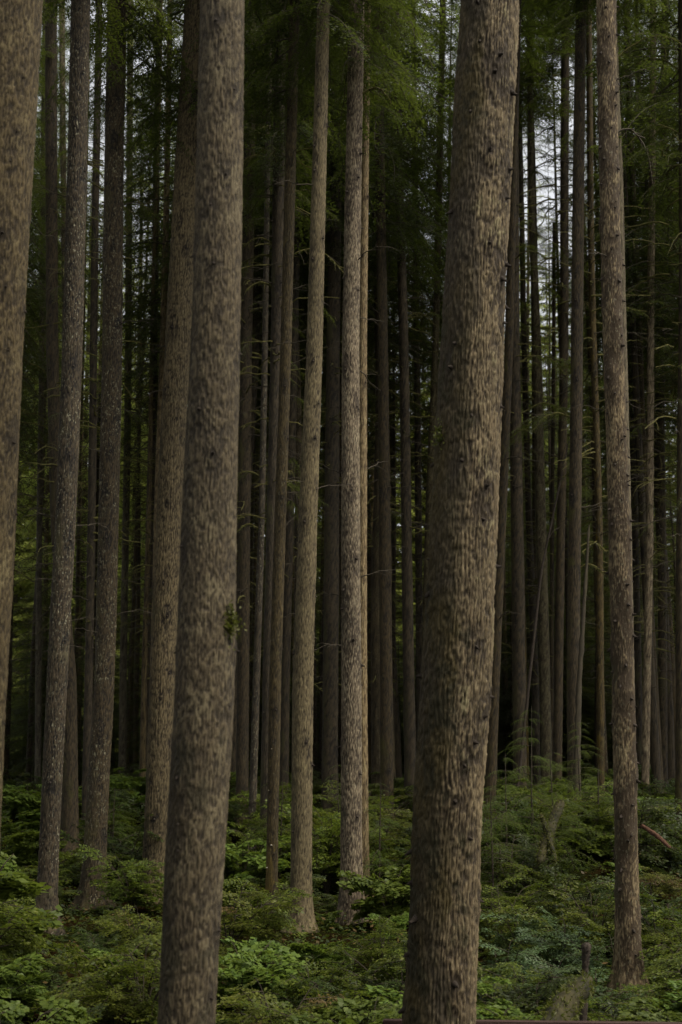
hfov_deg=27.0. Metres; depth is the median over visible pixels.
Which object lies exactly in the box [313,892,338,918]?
shrub
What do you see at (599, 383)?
conifer tree
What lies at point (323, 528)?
conifer tree
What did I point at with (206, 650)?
conifer tree
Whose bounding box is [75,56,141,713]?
conifer tree
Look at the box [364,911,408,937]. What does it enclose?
shrub
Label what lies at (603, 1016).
shrub
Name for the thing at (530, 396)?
young conifer
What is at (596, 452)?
conifer tree
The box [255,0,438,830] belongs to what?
conifer tree
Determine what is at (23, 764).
young conifer
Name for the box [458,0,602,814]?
conifer tree
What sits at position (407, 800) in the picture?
shrub
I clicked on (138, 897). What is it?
shrub
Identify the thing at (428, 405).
conifer tree
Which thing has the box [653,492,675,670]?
conifer tree
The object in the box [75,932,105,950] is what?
shrub
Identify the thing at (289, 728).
young conifer
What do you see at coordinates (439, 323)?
conifer tree
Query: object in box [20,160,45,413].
conifer tree
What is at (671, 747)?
conifer tree
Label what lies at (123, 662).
conifer tree
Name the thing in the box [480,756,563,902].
hemlock sapling
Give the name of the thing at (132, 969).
shrub
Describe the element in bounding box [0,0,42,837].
conifer tree
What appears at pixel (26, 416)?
conifer tree
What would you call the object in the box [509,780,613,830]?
shrub
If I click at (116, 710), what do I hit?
young conifer
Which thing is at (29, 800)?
shrub
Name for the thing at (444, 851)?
conifer tree
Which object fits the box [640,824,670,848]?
broken log
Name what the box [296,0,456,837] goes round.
conifer tree
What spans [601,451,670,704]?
conifer tree
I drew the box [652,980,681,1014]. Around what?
shrub
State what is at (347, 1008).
shrub
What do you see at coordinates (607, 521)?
conifer tree
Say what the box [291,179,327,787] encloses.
conifer tree
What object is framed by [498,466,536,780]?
young conifer
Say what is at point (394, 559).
conifer tree
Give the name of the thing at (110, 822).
shrub
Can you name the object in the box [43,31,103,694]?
conifer tree
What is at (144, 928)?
shrub
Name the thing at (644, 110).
conifer tree
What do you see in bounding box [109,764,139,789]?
shrub
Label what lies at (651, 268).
conifer tree
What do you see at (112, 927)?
shrub
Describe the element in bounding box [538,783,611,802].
shrub
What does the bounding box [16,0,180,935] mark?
conifer tree
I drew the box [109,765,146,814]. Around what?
shrub
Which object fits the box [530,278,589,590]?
young conifer
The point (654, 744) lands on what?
conifer tree
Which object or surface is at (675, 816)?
shrub
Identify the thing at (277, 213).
conifer tree
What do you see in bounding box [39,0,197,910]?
conifer tree
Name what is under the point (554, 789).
shrub
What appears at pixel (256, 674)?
conifer tree
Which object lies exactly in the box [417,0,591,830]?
conifer tree
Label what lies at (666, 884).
shrub
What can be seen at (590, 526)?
young conifer
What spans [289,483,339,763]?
young conifer
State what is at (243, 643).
conifer tree
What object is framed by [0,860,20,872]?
shrub
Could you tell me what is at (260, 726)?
young conifer
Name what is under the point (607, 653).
young conifer
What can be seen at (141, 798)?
shrub
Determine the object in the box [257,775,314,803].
shrub
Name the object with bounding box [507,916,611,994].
shrub
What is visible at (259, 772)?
shrub
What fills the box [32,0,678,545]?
sky
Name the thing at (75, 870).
shrub
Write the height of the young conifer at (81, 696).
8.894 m
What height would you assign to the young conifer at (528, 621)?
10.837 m
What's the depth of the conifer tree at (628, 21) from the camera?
30.98 m
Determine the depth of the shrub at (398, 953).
16.53 m
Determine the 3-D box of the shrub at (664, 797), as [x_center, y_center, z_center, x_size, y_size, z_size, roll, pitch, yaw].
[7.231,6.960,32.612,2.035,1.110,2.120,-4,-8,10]
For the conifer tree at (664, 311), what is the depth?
37.25 m
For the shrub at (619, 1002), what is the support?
on the ground at (655, 867)
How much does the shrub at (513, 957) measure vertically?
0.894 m
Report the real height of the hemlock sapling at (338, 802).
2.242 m
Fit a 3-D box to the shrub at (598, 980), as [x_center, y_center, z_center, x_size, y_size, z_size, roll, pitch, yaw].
[2.403,4.754,13.829,1.418,0.709,1.615,-1,-9,7]
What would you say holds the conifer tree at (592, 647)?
on the ground at (655, 867)
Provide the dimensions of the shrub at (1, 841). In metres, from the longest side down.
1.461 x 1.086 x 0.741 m
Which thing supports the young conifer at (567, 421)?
on the ground at (655, 867)
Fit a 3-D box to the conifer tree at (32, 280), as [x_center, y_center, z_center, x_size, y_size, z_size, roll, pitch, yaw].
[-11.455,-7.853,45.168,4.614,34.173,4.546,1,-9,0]
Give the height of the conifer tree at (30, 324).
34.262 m
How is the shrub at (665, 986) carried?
on the ground at (655, 867)
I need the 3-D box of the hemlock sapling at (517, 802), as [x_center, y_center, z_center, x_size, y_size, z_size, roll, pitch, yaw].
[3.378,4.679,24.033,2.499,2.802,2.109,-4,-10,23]
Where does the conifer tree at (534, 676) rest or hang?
on the ground at (655, 867)
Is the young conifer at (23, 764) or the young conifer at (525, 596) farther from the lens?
the young conifer at (525, 596)
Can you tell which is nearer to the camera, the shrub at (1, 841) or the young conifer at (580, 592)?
the shrub at (1, 841)
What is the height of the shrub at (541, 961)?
0.835 m
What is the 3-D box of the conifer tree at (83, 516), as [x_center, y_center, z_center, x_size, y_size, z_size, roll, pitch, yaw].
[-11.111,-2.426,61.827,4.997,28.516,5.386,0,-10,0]
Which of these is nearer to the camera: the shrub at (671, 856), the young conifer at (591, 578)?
the shrub at (671, 856)
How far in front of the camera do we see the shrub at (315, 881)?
23.76 m
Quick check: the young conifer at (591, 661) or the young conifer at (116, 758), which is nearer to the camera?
the young conifer at (591, 661)
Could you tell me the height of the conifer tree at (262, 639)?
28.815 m
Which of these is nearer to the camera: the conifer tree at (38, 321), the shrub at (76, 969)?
the shrub at (76, 969)
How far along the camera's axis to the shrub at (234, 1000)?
12.53 m
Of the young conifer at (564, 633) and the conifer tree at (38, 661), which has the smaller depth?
the conifer tree at (38, 661)
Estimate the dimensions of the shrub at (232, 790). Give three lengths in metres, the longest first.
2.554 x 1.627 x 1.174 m
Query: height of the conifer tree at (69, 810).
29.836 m
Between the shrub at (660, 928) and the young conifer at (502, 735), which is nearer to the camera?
the shrub at (660, 928)
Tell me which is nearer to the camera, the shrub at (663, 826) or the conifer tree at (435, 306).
the shrub at (663, 826)
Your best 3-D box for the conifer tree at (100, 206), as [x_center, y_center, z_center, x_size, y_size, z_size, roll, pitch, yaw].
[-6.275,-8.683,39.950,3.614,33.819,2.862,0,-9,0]
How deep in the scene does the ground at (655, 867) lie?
22.04 m
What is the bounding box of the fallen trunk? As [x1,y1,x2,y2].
[515,441,568,813]
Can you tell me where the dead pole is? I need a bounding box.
[572,524,589,793]
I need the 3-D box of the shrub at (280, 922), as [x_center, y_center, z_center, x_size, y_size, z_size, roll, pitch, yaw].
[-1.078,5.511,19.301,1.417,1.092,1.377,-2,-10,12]
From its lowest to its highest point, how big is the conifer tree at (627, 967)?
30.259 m
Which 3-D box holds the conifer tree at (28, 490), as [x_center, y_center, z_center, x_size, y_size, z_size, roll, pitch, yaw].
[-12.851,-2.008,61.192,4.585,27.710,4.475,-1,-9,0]
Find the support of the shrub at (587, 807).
on the ground at (655, 867)
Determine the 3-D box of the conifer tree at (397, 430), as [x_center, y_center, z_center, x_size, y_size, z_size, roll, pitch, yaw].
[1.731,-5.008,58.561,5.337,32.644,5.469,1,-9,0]
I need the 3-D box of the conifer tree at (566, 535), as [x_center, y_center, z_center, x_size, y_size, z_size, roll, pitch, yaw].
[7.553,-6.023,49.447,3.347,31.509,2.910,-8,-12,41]
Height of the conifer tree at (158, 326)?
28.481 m
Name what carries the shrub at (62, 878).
on the ground at (655, 867)
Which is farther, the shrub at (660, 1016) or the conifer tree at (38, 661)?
the conifer tree at (38, 661)
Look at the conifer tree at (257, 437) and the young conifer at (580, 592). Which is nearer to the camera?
the conifer tree at (257, 437)
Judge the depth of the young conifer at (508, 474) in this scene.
71.08 m
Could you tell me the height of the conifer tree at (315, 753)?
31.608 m
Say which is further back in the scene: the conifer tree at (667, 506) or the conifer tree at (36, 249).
the conifer tree at (667, 506)
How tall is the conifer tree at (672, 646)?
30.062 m
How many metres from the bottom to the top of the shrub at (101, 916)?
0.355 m
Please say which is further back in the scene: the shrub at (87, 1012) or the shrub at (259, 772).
the shrub at (259, 772)
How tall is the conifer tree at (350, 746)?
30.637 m
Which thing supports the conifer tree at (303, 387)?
on the ground at (655, 867)
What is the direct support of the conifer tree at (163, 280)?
on the ground at (655, 867)
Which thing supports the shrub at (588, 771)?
on the ground at (655, 867)
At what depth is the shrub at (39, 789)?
36.71 m
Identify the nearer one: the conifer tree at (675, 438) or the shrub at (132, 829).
the shrub at (132, 829)
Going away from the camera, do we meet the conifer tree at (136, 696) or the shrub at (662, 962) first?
the shrub at (662, 962)
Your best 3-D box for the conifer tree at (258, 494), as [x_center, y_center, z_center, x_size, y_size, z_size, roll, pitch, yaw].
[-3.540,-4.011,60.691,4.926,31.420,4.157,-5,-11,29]
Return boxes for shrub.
[0,816,13,834]
[0,830,8,850]
[0,830,71,869]
[0,852,62,964]
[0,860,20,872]
[0,883,58,984]
[0,951,54,1023]
[0,994,98,1023]
[0,1003,107,1023]
[1,783,41,815]
[1,816,9,832]
[1,820,39,848]
[2,768,31,791]
[2,785,81,827]
[5,827,66,854]
[8,775,41,797]
[11,851,79,903]
[22,949,72,993]
[28,881,83,913]
[29,775,41,792]
[29,974,158,1023]
[40,932,161,1022]
[41,764,82,780]
[50,933,161,1023]
[59,850,115,883]
[60,814,163,887]
[71,926,122,954]
[71,944,142,985]
[72,802,143,852]
[73,847,135,895]
[75,844,164,916]
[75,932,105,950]
[78,787,144,830]
[90,904,161,959]
[97,901,125,917]
[97,914,131,938]
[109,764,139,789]
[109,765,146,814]
[120,816,142,849]
[122,837,142,879]
[125,792,144,811]
[128,917,160,960]
[216,936,307,1015]
[216,976,348,1023]
[216,1018,229,1023]
[218,947,226,967]
[219,881,303,954]
[219,941,274,955]
[220,876,315,946]
[221,926,255,946]
[223,835,290,897]
[224,861,288,902]
[224,1002,324,1023]
[226,804,244,838]
[226,821,290,875]
[228,779,260,818]
[228,783,322,837]
[229,777,235,803]
[235,895,276,923]
[235,962,403,1023]
[239,999,401,1023]
[242,792,325,832]
[243,817,290,862]
[243,995,370,1023]
[249,761,260,793]
[255,956,368,1008]
[256,823,339,876]
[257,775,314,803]
[262,799,386,883]
[278,826,376,898]
[278,872,325,912]
[286,795,398,850]
[287,941,360,981]
[287,996,402,1023]
[289,770,321,800]
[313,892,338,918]
[314,780,411,838]
[314,807,411,877]
[314,909,342,928]
[323,979,373,1012]
[324,939,500,1021]
[325,915,407,978]
[336,864,410,924]
[363,973,512,1019]
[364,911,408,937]
[368,771,403,804]
[368,783,413,833]
[373,819,411,856]
[381,846,410,881]
[383,943,480,979]
[385,967,499,996]
[476,961,554,1012]
[476,1000,546,1019]
[476,1005,578,1020]
[477,932,581,1004]
[477,952,632,1010]
[477,964,627,1020]
[478,872,557,950]
[478,935,520,963]
[479,903,581,969]
[480,831,567,911]
[481,793,537,859]
[483,770,566,814]
[486,805,549,842]
[488,821,591,883]
[496,778,567,822]
[498,786,613,844]
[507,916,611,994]
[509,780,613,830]
[521,967,662,1020]
[523,983,672,1020]
[526,873,614,951]
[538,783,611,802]
[545,777,612,799]
[548,876,660,966]
[555,820,614,859]
[562,762,611,788]
[571,798,681,850]
[571,930,654,977]
[576,1010,681,1021]
[581,763,612,793]
[586,764,671,796]
[590,800,681,865]
[590,895,677,931]
[593,908,655,954]
[594,872,681,965]
[603,862,641,878]
[619,997,681,1021]
[629,956,681,1017]
[637,778,674,805]
[637,795,674,825]
[637,808,681,875]
[638,865,681,901]
[638,917,681,991]
[639,797,681,858]
[641,926,681,976]
[643,941,681,978]
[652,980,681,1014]
[655,849,681,869]
[658,816,681,851]
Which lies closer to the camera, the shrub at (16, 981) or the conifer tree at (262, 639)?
the shrub at (16, 981)
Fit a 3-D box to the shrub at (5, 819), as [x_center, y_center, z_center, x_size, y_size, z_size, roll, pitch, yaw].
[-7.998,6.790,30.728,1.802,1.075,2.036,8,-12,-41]
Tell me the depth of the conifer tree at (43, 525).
62.94 m
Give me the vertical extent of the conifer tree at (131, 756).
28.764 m
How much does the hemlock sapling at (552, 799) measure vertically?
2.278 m
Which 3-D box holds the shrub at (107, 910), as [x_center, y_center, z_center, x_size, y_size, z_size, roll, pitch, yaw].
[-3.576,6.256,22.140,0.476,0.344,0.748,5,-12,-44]
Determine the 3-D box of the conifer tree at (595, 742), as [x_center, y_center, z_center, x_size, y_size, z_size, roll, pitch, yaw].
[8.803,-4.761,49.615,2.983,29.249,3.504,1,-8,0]
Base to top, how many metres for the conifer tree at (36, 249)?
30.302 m
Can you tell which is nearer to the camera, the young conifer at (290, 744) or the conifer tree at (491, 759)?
the conifer tree at (491, 759)
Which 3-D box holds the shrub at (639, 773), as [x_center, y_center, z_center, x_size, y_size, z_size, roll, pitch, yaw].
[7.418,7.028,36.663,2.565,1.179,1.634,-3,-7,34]
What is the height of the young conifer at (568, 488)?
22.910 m
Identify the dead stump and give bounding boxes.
[534,798,565,866]
[537,812,557,864]
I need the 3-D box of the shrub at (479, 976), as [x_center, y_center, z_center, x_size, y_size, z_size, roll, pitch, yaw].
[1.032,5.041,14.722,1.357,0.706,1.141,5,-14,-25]
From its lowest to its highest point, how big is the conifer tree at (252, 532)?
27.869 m
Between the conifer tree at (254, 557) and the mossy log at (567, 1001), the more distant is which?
the conifer tree at (254, 557)
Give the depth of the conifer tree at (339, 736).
53.30 m
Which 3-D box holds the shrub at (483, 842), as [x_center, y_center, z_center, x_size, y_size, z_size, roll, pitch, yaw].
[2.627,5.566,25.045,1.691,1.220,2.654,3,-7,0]
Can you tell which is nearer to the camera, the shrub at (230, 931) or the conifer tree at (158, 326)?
the shrub at (230, 931)
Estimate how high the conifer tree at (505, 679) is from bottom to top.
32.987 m
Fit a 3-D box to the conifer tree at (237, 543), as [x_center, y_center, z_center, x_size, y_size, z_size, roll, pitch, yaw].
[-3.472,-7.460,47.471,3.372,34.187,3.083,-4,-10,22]
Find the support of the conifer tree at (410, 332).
on the ground at (655, 867)
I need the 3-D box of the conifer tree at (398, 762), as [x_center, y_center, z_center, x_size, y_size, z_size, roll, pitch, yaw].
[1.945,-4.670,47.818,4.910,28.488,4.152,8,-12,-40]
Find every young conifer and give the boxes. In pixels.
[4,557,118,781]
[9,567,83,783]
[9,594,118,763]
[9,624,82,770]
[10,622,30,775]
[77,575,142,773]
[81,594,140,767]
[110,623,142,767]
[112,631,141,776]
[249,584,340,776]
[250,605,292,766]
[258,667,292,764]
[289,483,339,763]
[292,494,339,706]
[396,572,415,772]
[396,625,415,766]
[396,631,415,771]
[398,648,415,771]
[401,675,511,768]
[485,590,582,779]
[497,467,594,779]
[498,312,555,758]
[498,453,564,772]
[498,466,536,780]
[498,474,582,770]
[498,506,605,777]
[499,322,594,778]
[499,504,510,742]
[503,316,548,752]
[508,271,555,580]
[508,307,593,710]
[510,305,611,771]
[526,548,604,774]
[528,428,612,785]
[529,616,612,773]
[529,627,612,767]
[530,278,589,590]
[544,437,581,741]
[546,284,603,622]
[549,526,611,772]
[554,456,610,762]
[563,298,610,764]
[564,542,657,767]
[580,466,657,767]
[638,455,676,762]
[640,473,676,761]
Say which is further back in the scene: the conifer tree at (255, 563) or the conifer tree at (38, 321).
the conifer tree at (255, 563)
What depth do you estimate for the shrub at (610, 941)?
17.58 m
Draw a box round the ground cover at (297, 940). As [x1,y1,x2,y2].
[0,789,681,1023]
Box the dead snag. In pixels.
[578,941,591,1020]
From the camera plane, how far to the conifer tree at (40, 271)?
39.32 m
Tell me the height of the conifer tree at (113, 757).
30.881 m
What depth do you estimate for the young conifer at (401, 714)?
49.47 m
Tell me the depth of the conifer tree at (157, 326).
48.28 m
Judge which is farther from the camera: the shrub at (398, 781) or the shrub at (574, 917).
the shrub at (398, 781)
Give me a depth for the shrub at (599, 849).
23.32 m
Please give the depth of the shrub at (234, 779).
33.68 m
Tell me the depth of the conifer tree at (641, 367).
39.20 m
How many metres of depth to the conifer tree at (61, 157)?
44.16 m
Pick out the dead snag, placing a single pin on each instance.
(586, 947)
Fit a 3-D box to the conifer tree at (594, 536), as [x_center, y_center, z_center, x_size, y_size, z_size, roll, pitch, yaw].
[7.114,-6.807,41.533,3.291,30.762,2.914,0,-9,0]
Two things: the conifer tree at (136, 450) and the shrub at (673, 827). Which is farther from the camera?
the conifer tree at (136, 450)
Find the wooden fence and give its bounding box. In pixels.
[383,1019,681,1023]
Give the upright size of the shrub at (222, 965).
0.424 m
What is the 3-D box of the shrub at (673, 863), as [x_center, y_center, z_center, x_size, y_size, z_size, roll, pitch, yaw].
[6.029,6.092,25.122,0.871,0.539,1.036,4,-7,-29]
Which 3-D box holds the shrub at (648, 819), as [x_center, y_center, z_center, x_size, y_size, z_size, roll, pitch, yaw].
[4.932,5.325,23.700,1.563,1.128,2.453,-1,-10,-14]
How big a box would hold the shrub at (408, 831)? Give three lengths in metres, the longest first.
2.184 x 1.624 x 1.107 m
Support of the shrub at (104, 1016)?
on the ground at (655, 867)
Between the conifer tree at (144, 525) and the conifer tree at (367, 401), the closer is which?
the conifer tree at (367, 401)
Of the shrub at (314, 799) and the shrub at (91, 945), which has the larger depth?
the shrub at (314, 799)
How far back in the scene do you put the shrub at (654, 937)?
17.09 m
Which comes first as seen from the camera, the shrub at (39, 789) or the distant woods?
the shrub at (39, 789)
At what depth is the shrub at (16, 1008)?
11.68 m
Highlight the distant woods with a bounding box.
[9,217,676,776]
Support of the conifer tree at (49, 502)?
on the ground at (655, 867)
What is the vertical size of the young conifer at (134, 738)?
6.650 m
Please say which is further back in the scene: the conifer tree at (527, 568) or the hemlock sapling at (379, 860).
the conifer tree at (527, 568)
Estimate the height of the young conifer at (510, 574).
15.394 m
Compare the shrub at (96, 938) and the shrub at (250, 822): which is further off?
the shrub at (250, 822)
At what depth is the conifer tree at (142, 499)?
63.97 m
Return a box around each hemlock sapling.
[63,788,142,878]
[233,770,339,888]
[312,762,374,846]
[322,784,409,903]
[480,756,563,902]
[480,788,552,918]
[482,705,613,860]
[509,749,606,888]
[527,721,644,853]
[563,766,645,852]
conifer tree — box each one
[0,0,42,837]
[3,18,91,786]
[8,0,91,676]
[8,1,89,670]
[8,96,82,682]
[9,3,103,787]
[12,112,87,703]
[13,17,102,787]
[13,58,97,761]
[13,208,89,757]
[14,92,61,572]
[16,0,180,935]
[17,0,147,858]
[19,189,97,691]
[20,30,45,423]
[20,69,65,502]
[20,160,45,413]
[20,223,97,630]
[24,0,124,657]
[24,56,102,682]
[25,184,141,675]
[29,197,141,719]
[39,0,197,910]
[43,0,176,681]
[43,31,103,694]
[45,0,168,839]
[46,18,103,785]
[58,1,176,774]
[72,192,146,773]
[74,96,159,726]
[74,147,131,784]
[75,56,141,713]
[83,0,183,766]
[83,149,143,683]
[84,0,241,688]
[88,0,306,903]
[88,3,183,776]
[99,93,161,777]
[113,11,174,775]
[117,145,174,627]
[117,148,174,624]
[117,162,149,775]
[118,88,178,670]
[119,131,160,693]
[122,5,268,542]
[126,6,337,831]
[128,82,303,595]
[131,37,261,456]
[131,41,268,458]
[155,34,342,785]
[157,0,246,1023]
[168,0,375,868]
[182,0,420,916]
[190,65,330,680]
[236,3,327,853]
[236,397,265,695]
[237,9,327,783]
[237,128,326,692]
[239,290,265,695]
[240,41,376,691]
[243,1,384,798]
[244,0,440,933]
[244,0,450,925]
[244,0,459,898]
[249,362,303,772]
[251,328,267,722]
[252,452,267,655]
[253,113,268,639]
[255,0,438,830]
[255,397,268,768]
[261,213,370,779]
[264,423,294,772]
[268,358,322,680]
[270,1,420,799]
[291,62,390,791]
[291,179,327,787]
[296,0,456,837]
[299,118,398,697]
[300,323,325,763]
[302,189,431,789]
[304,5,450,778]
[305,0,448,803]
[315,231,373,698]
[316,423,373,787]
[323,296,400,695]
[325,97,440,789]
[328,0,457,817]
[367,0,456,744]
[367,0,459,664]
[367,195,424,747]
[368,229,427,665]
[368,278,427,605]
[368,365,414,670]
[388,0,546,451]
[391,0,509,606]
[396,118,444,580]
[397,21,531,622]
[398,0,518,1023]
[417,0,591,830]
[432,1,596,794]
[434,5,595,787]
[439,42,535,797]
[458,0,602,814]
[500,192,540,782]
[501,43,557,787]
[501,130,571,695]
[503,0,635,805]
[505,125,569,596]
[508,9,594,689]
[518,3,657,811]
[519,0,653,792]
[519,0,681,853]
[519,135,585,677]
[519,212,595,774]
[526,68,604,700]
[527,55,639,791]
[535,0,678,792]
[543,31,672,700]
[546,127,606,759]
[548,85,667,668]
[549,42,610,772]
[549,65,646,689]
[554,0,678,800]
[554,170,607,637]
[555,110,657,702]
[557,0,678,793]
[566,174,643,760]
[569,3,676,796]
[573,0,681,821]
[577,0,662,1001]
[581,180,611,764]
[583,2,677,792]
[584,2,677,739]
[585,34,668,692]
[595,1,678,796]
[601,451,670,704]
[625,0,678,639]
[625,1,678,559]
[632,78,675,682]
[639,2,678,537]
[639,301,676,633]
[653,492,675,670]
[656,21,677,602]
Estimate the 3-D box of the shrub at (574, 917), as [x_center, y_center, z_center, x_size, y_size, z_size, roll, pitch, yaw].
[3.377,5.361,18.518,1.423,1.064,1.717,3,-6,-2]
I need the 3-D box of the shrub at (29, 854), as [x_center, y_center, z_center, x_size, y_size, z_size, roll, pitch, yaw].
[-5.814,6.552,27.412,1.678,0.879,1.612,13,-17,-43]
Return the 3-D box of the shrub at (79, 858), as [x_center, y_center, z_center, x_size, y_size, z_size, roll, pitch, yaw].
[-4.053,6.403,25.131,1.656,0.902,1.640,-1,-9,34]
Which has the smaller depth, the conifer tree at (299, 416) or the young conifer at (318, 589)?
the conifer tree at (299, 416)
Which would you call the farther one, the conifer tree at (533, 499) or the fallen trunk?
the conifer tree at (533, 499)
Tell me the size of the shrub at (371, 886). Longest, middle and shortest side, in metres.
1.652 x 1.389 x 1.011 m
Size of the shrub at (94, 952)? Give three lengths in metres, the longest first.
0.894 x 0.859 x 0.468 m
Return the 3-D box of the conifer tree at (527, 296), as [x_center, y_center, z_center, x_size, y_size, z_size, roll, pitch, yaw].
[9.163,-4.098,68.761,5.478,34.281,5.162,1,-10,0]
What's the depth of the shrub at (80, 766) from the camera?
50.63 m
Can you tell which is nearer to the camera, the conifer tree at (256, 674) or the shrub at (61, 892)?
the shrub at (61, 892)
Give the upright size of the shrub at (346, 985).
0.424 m
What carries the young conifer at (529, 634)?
on the ground at (655, 867)
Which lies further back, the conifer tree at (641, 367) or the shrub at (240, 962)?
the conifer tree at (641, 367)
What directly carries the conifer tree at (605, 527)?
on the ground at (655, 867)
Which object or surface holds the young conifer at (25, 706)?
on the ground at (655, 867)
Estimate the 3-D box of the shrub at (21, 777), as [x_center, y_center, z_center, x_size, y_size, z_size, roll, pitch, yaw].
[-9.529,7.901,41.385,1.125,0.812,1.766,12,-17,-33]
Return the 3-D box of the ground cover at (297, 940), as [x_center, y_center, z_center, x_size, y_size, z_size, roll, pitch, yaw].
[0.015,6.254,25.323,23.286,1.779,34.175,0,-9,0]
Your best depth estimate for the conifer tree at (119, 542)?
61.90 m
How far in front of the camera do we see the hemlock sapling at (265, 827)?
26.41 m
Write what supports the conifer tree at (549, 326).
on the ground at (655, 867)
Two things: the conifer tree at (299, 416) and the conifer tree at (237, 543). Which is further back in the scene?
the conifer tree at (237, 543)
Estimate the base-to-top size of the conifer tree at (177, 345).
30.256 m
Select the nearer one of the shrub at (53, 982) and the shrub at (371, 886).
the shrub at (53, 982)
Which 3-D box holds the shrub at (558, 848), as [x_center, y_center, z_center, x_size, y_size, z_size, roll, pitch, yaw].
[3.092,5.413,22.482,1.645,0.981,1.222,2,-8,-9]
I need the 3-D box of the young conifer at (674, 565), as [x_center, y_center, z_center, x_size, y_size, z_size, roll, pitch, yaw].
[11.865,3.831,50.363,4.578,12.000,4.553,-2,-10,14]
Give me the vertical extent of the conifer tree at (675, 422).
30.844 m
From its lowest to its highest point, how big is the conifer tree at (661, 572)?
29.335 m
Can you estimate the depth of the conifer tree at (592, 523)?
56.08 m
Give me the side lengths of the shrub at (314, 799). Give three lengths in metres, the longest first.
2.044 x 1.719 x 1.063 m
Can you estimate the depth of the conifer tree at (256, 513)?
56.27 m
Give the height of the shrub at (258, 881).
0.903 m
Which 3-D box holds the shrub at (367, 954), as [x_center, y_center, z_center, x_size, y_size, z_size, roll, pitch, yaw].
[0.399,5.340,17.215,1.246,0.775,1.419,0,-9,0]
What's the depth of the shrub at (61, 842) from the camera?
28.43 m
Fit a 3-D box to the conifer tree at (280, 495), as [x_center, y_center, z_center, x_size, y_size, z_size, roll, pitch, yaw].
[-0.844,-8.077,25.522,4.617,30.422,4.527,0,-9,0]
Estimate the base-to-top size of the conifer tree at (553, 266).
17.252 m
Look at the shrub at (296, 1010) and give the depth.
12.01 m
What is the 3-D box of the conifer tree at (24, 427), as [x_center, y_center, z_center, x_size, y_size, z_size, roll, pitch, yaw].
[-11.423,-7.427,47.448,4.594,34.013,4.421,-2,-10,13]
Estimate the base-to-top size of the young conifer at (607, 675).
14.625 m
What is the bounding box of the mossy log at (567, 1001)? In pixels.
[536,971,597,1020]
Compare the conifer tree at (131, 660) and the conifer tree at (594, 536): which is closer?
the conifer tree at (594, 536)
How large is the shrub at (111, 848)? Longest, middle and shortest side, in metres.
2.743 x 2.039 x 1.636 m
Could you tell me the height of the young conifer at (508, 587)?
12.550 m
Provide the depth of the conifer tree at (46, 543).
56.42 m
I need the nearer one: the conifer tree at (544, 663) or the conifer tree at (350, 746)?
the conifer tree at (350, 746)
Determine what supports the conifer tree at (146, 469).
on the ground at (655, 867)
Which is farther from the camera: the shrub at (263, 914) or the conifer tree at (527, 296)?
the conifer tree at (527, 296)
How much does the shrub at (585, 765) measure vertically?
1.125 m
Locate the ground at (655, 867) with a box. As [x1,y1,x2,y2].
[0,764,681,1023]
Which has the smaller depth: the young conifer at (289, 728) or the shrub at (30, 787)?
the shrub at (30, 787)
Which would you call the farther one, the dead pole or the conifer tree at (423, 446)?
the conifer tree at (423, 446)
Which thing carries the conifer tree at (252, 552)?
on the ground at (655, 867)
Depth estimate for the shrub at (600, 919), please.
18.91 m
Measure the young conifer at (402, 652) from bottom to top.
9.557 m
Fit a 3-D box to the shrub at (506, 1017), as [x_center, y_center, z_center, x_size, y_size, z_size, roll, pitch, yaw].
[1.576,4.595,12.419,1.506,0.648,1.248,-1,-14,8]
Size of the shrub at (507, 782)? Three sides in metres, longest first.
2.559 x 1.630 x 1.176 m
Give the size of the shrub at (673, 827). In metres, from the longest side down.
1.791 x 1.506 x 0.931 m
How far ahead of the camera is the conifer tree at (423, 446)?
57.07 m
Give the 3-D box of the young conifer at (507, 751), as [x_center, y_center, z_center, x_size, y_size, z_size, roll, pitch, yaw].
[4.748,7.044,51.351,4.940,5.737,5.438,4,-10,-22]
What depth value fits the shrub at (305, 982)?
13.83 m
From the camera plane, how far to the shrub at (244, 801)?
30.73 m
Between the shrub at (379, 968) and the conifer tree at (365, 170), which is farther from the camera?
the conifer tree at (365, 170)
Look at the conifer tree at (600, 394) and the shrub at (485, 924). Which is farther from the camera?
the conifer tree at (600, 394)
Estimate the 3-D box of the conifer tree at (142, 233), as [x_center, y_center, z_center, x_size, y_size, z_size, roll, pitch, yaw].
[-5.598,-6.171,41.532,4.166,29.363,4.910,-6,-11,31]
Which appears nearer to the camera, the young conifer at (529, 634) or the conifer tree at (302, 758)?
the conifer tree at (302, 758)
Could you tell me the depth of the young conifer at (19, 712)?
65.61 m
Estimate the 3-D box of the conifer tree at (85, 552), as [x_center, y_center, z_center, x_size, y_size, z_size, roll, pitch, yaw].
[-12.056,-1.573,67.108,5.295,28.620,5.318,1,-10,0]
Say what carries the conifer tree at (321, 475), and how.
on the ground at (655, 867)
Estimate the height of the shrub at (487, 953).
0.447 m
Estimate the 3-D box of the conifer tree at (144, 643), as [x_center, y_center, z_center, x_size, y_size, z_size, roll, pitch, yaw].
[-5.451,-6.112,40.477,3.081,28.895,3.263,-4,-10,25]
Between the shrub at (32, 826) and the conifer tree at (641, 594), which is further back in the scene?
the conifer tree at (641, 594)
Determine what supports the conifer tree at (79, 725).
on the ground at (655, 867)
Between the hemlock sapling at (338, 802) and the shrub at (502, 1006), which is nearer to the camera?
the shrub at (502, 1006)
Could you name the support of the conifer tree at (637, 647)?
on the ground at (655, 867)
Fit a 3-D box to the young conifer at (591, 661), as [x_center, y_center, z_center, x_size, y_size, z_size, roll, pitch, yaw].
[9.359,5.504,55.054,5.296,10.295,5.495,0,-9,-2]
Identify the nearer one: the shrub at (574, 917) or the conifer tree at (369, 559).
the shrub at (574, 917)
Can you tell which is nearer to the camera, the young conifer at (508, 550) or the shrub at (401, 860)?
the shrub at (401, 860)

